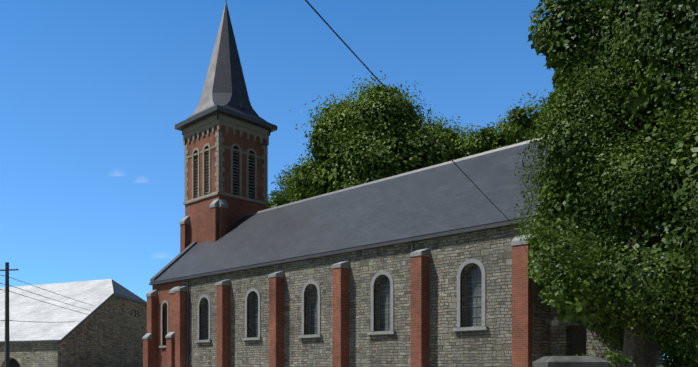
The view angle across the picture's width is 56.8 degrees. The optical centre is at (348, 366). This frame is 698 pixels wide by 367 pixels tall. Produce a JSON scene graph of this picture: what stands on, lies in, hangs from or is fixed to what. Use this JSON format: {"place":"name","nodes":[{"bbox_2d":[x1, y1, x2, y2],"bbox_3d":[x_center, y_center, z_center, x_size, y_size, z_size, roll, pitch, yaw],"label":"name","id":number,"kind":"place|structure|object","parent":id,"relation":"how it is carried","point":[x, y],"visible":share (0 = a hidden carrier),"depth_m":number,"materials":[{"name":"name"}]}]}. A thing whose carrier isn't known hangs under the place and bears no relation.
{"place":"outdoors","nodes":[
{"label":"outdoors","id":0,"kind":"place"},
{"bbox_2d":[112,280,145,301],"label":"roof slope","id":1,"kind":"structure","parent":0,"point":[118,288],"depth_m":54.81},
{"bbox_2d":[180,207,226,252],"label":"tower buttresses","id":2,"kind":"structure","parent":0,"point":[218,222],"depth_m":43.01,"materials":[{"name":"red brick"}]},
{"bbox_2d":[0,0,667,356],"label":"sky","id":3,"kind":"structure","parent":0,"point":[92,92],"materials":[{"name":"blue"}]},
{"bbox_2d":[551,317,558,324],"bbox_3d":[7.942,-1.729,24.872,0.260,0.300,0.160,0,0,44],"label":"sacristy wall lamp","id":4,"kind":"object","parent":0,"point":[555,322],"visible":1,"depth_m":24.81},
{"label":"churchyard terrace ground","id":5,"kind":"structure","parent":0,"visible":0},
{"bbox_2d":[0,296,146,366],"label":"barn wall stones","id":6,"kind":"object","parent":5,"relation":"on","point":[111,331],"visible":0.73,"depth_m":49.00,"materials":[{"name":"grey stone"}]},
{"bbox_2d":[0,279,141,340],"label":"barn roof","id":7,"kind":"structure","parent":6,"relation":"on","point":[52,322],"depth_m":50.57,"materials":[{"name":"white metal"}]},
{"bbox_2d":[0,293,146,342],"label":"roof trim","id":8,"kind":"structure","parent":7,"relation":"attached to","point":[92,312],"depth_m":45.37,"materials":[{"name":"grey metal"}]},
{"bbox_2d":[10,310,137,366],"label":"barn openings","id":9,"kind":"object","parent":6,"relation":"in","point":[14,362],"visible":0.33,"depth_m":44.93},
{"bbox_2d":[152,280,181,366],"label":"wall","id":10,"kind":"structure","parent":5,"relation":"on","point":[163,293],"depth_m":42.04,"materials":[{"name":"red brick"}]},
{"bbox_2d":[185,125,266,244],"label":"bell tower","id":11,"kind":"structure","parent":5,"relation":"on","point":[198,212],"depth_m":44.43,"materials":[{"name":"red brick"}]},
{"bbox_2d":[194,148,253,196],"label":"louvers","id":12,"kind":"object","parent":11,"relation":"in","point":[233,173],"visible":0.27,"depth_m":44.82,"materials":[{"name":"grey wood"}]},
{"bbox_2d":[197,147,251,197],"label":"belfry openings","id":13,"kind":"object","parent":11,"relation":"in","point":[233,174],"visible":0.08,"depth_m":44.38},
{"bbox_2d":[182,113,269,205],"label":"tower stone dressings","id":14,"kind":"structure","parent":11,"relation":"attached to","point":[226,122],"depth_m":44.30,"materials":[{"name":"grey stone"}]},
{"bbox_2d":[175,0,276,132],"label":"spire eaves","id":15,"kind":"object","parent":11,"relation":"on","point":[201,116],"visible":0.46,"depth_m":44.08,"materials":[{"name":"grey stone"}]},
{"bbox_2d":[187,3,268,122],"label":"spire","id":16,"kind":"structure","parent":11,"relation":"on","point":[225,85],"depth_m":44.86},
{"bbox_2d":[143,244,531,366],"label":"buttresses","id":17,"kind":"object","parent":5,"relation":"on","point":[176,351],"visible":0.92,"depth_m":30.28,"materials":[{"name":"red brick"}]},
{"bbox_2d":[182,203,623,366],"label":"stone nave walls","id":18,"kind":"structure","parent":5,"relation":"on","point":[490,250],"depth_m":28.90,"materials":[{"name":"grey stone"}]},
{"bbox_2d":[166,264,481,339],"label":"window panes","id":19,"kind":"structure","parent":18,"relation":"attached to","point":[387,303],"depth_m":29.50,"materials":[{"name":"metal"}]},
{"bbox_2d":[142,198,531,347],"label":"stone trim","id":20,"kind":"structure","parent":18,"relation":"attached to","point":[218,202],"depth_m":31.88,"materials":[{"name":"grey stone"}]},
{"bbox_2d":[205,264,481,338],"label":"window frames","id":21,"kind":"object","parent":18,"relation":"in","point":[471,301],"visible":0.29,"depth_m":29.38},
{"bbox_2d":[149,201,546,366],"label":"gutter","id":22,"kind":"object","parent":18,"relation":"attached to","point":[411,240],"visible":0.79,"depth_m":31.76,"materials":[{"name":"grey metal"}]},
{"bbox_2d":[150,139,628,282],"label":"church roof","id":23,"kind":"structure","parent":18,"relation":"on","point":[444,198],"depth_m":32.12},
{"bbox_2d":[243,137,542,216],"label":"roof ridge","id":24,"kind":"structure","parent":23,"relation":"on","point":[464,158],"depth_m":34.80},
{"bbox_2d":[572,347,626,366],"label":"shrub","id":25,"kind":"object","parent":5,"relation":"on","point":[608,351],"visible":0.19,"depth_m":16.81,"materials":[{"name":"green plant"}]},
{"bbox_2d":[508,0,697,366],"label":"tree","id":26,"kind":"object","parent":5,"relation":"on","point":[584,265],"depth_m":18.40,"materials":[{"name":"green plant"}]},
{"bbox_2d":[551,306,662,366],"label":"sacristy stone walls","id":27,"kind":"structure","parent":5,"relation":"on","point":[560,339],"depth_m":24.70,"materials":[{"name":"grey stone"}]},
{"bbox_2d":[569,325,585,355],"bbox_3d":[8.783,-0.519,24.610,0.840,2.120,0.060,0,0,44],"label":"door","id":28,"kind":"structure","parent":27,"relation":"in","point":[577,339],"depth_m":24.64,"materials":[{"name":"brown wood"}]},
{"bbox_2d":[663,331,693,366],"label":"tree","id":29,"kind":"object","parent":5,"relation":"on","point":[676,348],"visible":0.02,"depth_m":57.85,"materials":[{"name":"green plant"}]},
{"bbox_2d":[663,342,697,366],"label":"hedge","id":30,"kind":"object","parent":5,"relation":"on","point":[673,362],"depth_m":28.87,"materials":[{"name":"green plant"}]},
{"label":"tree trunk","id":31,"kind":"object","parent":5,"relation":"on","visible":0},
{"bbox_2d":[267,157,315,208],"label":"tree leaves","id":32,"kind":"object","parent":31,"relation":"attached to","point":[278,198],"visible":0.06,"depth_m":55.48,"materials":[{"name":"green plant"}]},
{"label":"tree trunk","id":33,"kind":"object","parent":5,"relation":"on","visible":0},
{"bbox_2d":[273,71,495,203],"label":"tree leaves","id":34,"kind":"object","parent":33,"relation":"on","point":[347,138],"visible":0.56,"depth_m":45.67,"materials":[{"name":"green plant"}]},
{"bbox_3d":[10.414,-8.298,46.925,5.435,17.730,5.141,0,0,44],"label":"tree trunk","id":35,"kind":"object","parent":5,"relation":"on","visible":0},
{"bbox_2d":[451,102,541,158],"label":"tree leaves","id":36,"kind":"object","parent":35,"relation":"attached to","point":[517,127],"visible":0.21,"depth_m":44.87,"materials":[{"name":"green plant"}]},
{"bbox_3d":[18.883,-9.846,48.938,10.073,20.801,9.988,0,0,44],"label":"tree trunk","id":37,"kind":"object","parent":5,"relation":"on","visible":0},
{"bbox_2d":[511,89,658,228],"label":"tree leaves","id":38,"kind":"object","parent":37,"relation":"on","point":[537,107],"depth_m":48.57,"materials":[{"name":"green plant"}]},
{"label":"ground","id":39,"kind":"structure","parent":0,"visible":0},
{"bbox_2d":[0,262,17,366],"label":"utility pole","id":40,"kind":"object","parent":39,"relation":"on","point":[7,340],"visible":1,"depth_m":30.24,"materials":[{"name":"wood"}]},
{"bbox_2d":[532,356,607,366],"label":"tomb","id":41,"kind":"object","parent":39,"relation":"on","point":[570,361],"visible":1,"depth_m":9.46,"materials":[{"name":"grey stone"}]},
{"bbox_2d":[606,348,663,366],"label":"shrub","id":42,"kind":"object","parent":39,"relation":"on","point":[616,360],"visible":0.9,"depth_m":11.54,"materials":[{"name":"green plant"}]},
{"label":"utility pole","id":43,"kind":"object","parent":39,"relation":"on","visible":0},
{"bbox_2d":[0,0,509,321],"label":"overhead wires","id":44,"kind":"object","parent":43,"relation":"attached to","point":[320,16],"visible":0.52,"depth_m":15.31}
]}

